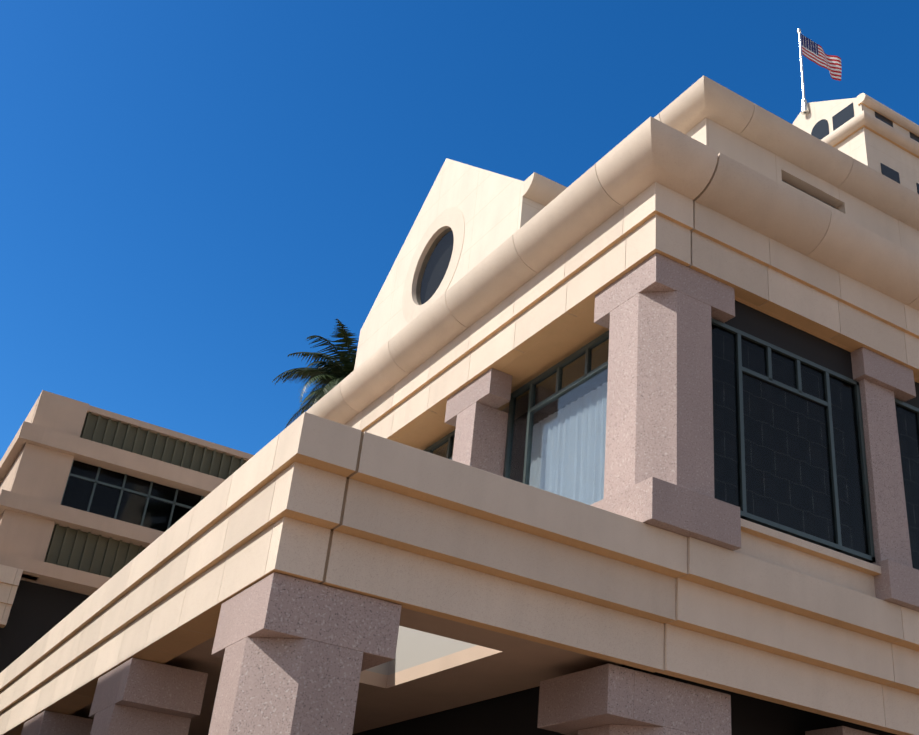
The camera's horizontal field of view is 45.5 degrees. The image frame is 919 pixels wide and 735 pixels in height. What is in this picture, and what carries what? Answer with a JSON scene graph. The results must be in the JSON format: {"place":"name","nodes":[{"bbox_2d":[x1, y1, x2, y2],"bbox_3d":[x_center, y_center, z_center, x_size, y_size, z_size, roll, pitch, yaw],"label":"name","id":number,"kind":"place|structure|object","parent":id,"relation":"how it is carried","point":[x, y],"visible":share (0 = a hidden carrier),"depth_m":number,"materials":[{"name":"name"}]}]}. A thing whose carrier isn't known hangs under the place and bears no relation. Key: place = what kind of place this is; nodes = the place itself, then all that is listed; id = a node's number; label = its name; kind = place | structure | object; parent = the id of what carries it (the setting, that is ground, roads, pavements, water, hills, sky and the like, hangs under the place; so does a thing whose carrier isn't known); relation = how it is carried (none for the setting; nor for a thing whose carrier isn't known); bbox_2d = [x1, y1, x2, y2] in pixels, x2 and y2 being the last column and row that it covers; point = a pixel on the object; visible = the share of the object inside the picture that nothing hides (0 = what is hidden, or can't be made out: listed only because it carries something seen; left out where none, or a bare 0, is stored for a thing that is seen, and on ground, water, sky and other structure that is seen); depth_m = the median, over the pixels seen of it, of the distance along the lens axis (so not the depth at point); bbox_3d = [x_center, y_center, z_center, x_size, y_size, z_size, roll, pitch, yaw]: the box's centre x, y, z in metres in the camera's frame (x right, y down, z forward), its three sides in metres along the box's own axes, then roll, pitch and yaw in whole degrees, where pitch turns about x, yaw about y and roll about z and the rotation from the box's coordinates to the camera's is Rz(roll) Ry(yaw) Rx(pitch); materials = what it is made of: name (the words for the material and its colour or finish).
{"place":"outdoors","nodes":[
{"label":"outdoors","id":0,"kind":"place"},
{"bbox_2d":[0,564,22,627],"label":"wall","id":1,"kind":"structure","parent":0,"point":[10,577],"depth_m":40.40,"materials":[{"name":"beige stone"}]},
{"bbox_2d":[70,607,622,734],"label":"portico ceiling","id":2,"kind":"structure","parent":0,"point":[492,664],"depth_m":20.00,"materials":[{"name":"beige paint"}]},
{"bbox_2d":[367,626,476,674],"bbox_3d":[-1.254,4.255,19.483,2.500,1.330,4.400,20,-32,-24],"label":"skylight","id":3,"kind":"object","parent":2,"relation":"in","point":[414,647],"visible":0.02,"depth_m":20.56},
{"bbox_2d":[0,0,918,460],"label":"sky","id":4,"kind":"structure","parent":0,"point":[193,193],"materials":[{"name":"blue"}]},
{"bbox_2d":[432,324,918,569],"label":"window","id":5,"kind":"structure","parent":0,"point":[787,466],"depth_m":20.31,"materials":[{"name":"black glass"}]},
{"bbox_2d":[693,118,918,255],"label":"attic walls","id":6,"kind":"structure","parent":0,"point":[737,148],"depth_m":23.78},
{"bbox_2d":[654,75,918,230],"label":"roof cornice","id":7,"kind":"structure","parent":6,"relation":"attached to","point":[695,103],"depth_m":23.42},
{"bbox_2d":[782,180,835,208],"bbox_3d":[7.549,-3.707,23.961,1.900,0.310,0.050,20,-32,-24],"label":"wall slot","id":8,"kind":"object","parent":6,"relation":"in","point":[809,194],"visible":0.07,"depth_m":24.07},
{"bbox_3d":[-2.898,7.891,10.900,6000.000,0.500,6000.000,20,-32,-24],"label":"ground","id":9,"kind":"structure","parent":0,"visible":0},
{"bbox_2d":[0,580,89,672],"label":"block interior","id":10,"kind":"object","parent":9,"relation":"on","point":[38,612],"depth_m":41.81,"materials":[{"name":"black"}]},
{"bbox_2d":[0,390,253,595],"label":"precast block","id":11,"kind":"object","parent":10,"relation":"on","point":[47,445],"visible":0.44,"depth_m":43.38,"materials":[{"name":"beige concrete"}]},
{"bbox_2d":[60,459,203,529],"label":"block window frames","id":12,"kind":"structure","parent":11,"relation":"on","point":[122,489],"depth_m":44.88,"materials":[{"name":"grey metal"}]},
{"bbox_2d":[61,460,204,531],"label":"window glass","id":13,"kind":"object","parent":11,"relation":"attached to","point":[78,493],"depth_m":44.81,"materials":[{"name":"black glass"}]},
{"bbox_2d":[44,412,246,577],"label":"corrugated panels","id":14,"kind":"object","parent":11,"relation":"attached to","point":[78,549],"visible":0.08,"depth_m":45.23,"materials":[{"name":"green metal"}]},
{"bbox_2d":[21,253,918,734],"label":"columns","id":15,"kind":"structure","parent":9,"relation":"on","point":[297,655],"depth_m":18.37,"materials":[{"name":"pink stone"}]},
{"bbox_2d":[0,412,686,734],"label":"portico entablature","id":16,"kind":"structure","parent":15,"relation":"on","point":[421,531],"depth_m":16.27,"materials":[{"name":"beige stone"}]},
{"bbox_2d":[318,432,363,583],"bbox_3d":[4.542,12.620,33.373,33.980,2.030,31.019,20,-32,-24],"label":"joint sealant","id":17,"kind":"object","parent":16,"relation":"attached to","point":[342,510],"visible":0.12,"depth_m":15.02,"materials":[{"name":"brown"}]},
{"bbox_2d":[396,296,918,597],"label":"wall sills","id":18,"kind":"structure","parent":15,"relation":"on","point":[775,547],"depth_m":20.84,"materials":[{"name":"beige stone"}]},
{"bbox_2d":[510,368,607,482],"bbox_3d":[7.621,10.732,36.873,27.050,5.180,30.100,20,-32,-24],"label":"room interior","id":19,"kind":"object","parent":18,"relation":"on","point":[578,391],"depth_m":25.15,"materials":[{"name":"black"}]},
{"bbox_2d":[306,116,918,441],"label":"entablature","id":20,"kind":"structure","parent":18,"relation":"on","point":[647,188],"depth_m":21.77,"materials":[{"name":"beige stone"}]},
{"bbox_2d":[434,343,608,457],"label":"window panes","id":21,"kind":"structure","parent":20,"relation":"on","point":[506,409],"depth_m":28.26,"materials":[{"name":"black glass"}]},
{"bbox_2d":[272,319,358,427],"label":"terrace palm","id":22,"kind":"object","parent":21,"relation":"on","point":[330,375],"visible":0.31,"depth_m":40.11,"materials":[{"name":"green plant"}]},
{"bbox_2d":[354,128,692,369],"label":"attic wall","id":23,"kind":"structure","parent":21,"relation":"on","point":[497,209],"depth_m":33.32,"materials":[{"name":"beige paint"}]},
{"bbox_2d":[402,207,464,322],"bbox_3d":[-0.709,-3.090,33.745,0.312,3.846,3.846,20,-32,-24],"label":"window surround","id":24,"kind":"object","parent":23,"relation":"attached to","point":[452,218],"visible":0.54,"depth_m":34.04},
{"bbox_2d":[416,228,453,304],"bbox_3d":[-0.704,-3.088,33.748,0.001,2.600,2.600,20,-32,-24],"label":"oval window","id":25,"kind":"structure","parent":24,"relation":"in","point":[434,266],"depth_m":33.90,"materials":[{"name":"black glass"}]},
{"bbox_2d":[523,172,566,205],"bbox_3d":[5.636,-3.451,31.363,8.998,0.500,0.800,20,-32,-24],"label":"cornice end","id":26,"kind":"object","parent":23,"relation":"attached to","point":[541,189],"depth_m":29.50,"materials":[{"name":"beige stone"}]},
{"bbox_2d":[725,300,918,407],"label":"window header panel","id":27,"kind":"object","parent":20,"relation":"attached to","point":[783,335],"depth_m":21.29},
{"bbox_2d":[423,318,918,562],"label":"window frames","id":28,"kind":"structure","parent":18,"relation":"attached to","point":[744,514],"depth_m":20.86,"materials":[{"name":"grey metal"}]},
{"bbox_2d":[529,382,607,504],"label":"sheer curtains","id":29,"kind":"object","parent":28,"relation":"hanging from","point":[601,461],"depth_m":22.41,"materials":[{"name":"white fabric"}]},
{"bbox_2d":[657,537,918,734],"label":"entablature","id":30,"kind":"structure","parent":15,"relation":"on","point":[743,624],"depth_m":18.35,"materials":[{"name":"beige stone"}]},
{"bbox_2d":[352,665,896,734],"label":"storey glazing","id":31,"kind":"structure","parent":9,"relation":"on","point":[515,713],"depth_m":20.52,"materials":[{"name":"black glass"}]},
{"bbox_2d":[793,98,918,193],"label":"hotel tower","id":32,"kind":"structure","parent":9,"relation":"on","point":[868,148],"depth_m":68.78,"materials":[{"name":"beige paint"}]},
{"bbox_2d":[797,29,808,114],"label":"flag pole","id":33,"kind":"object","parent":32,"relation":"attached to","point":[804,108],"visible":1,"depth_m":74.27,"materials":[{"name":"silver metal"}]},
{"bbox_2d":[801,34,841,80],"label":"us flag","id":34,"kind":"object","parent":33,"relation":"attached to","point":[813,52],"visible":1,"depth_m":76.91,"materials":[{"name":"multicoloured fabric"}]},
{"bbox_2d":[811,102,918,193],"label":"tower windows","id":35,"kind":"structure","parent":32,"relation":"attached to","point":[820,130],"depth_m":69.97,"materials":[{"name":"black glass"}]},
{"bbox_2d":[821,93,918,157],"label":"cornice","id":36,"kind":"structure","parent":32,"relation":"attached to","point":[856,123],"depth_m":68.98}
]}

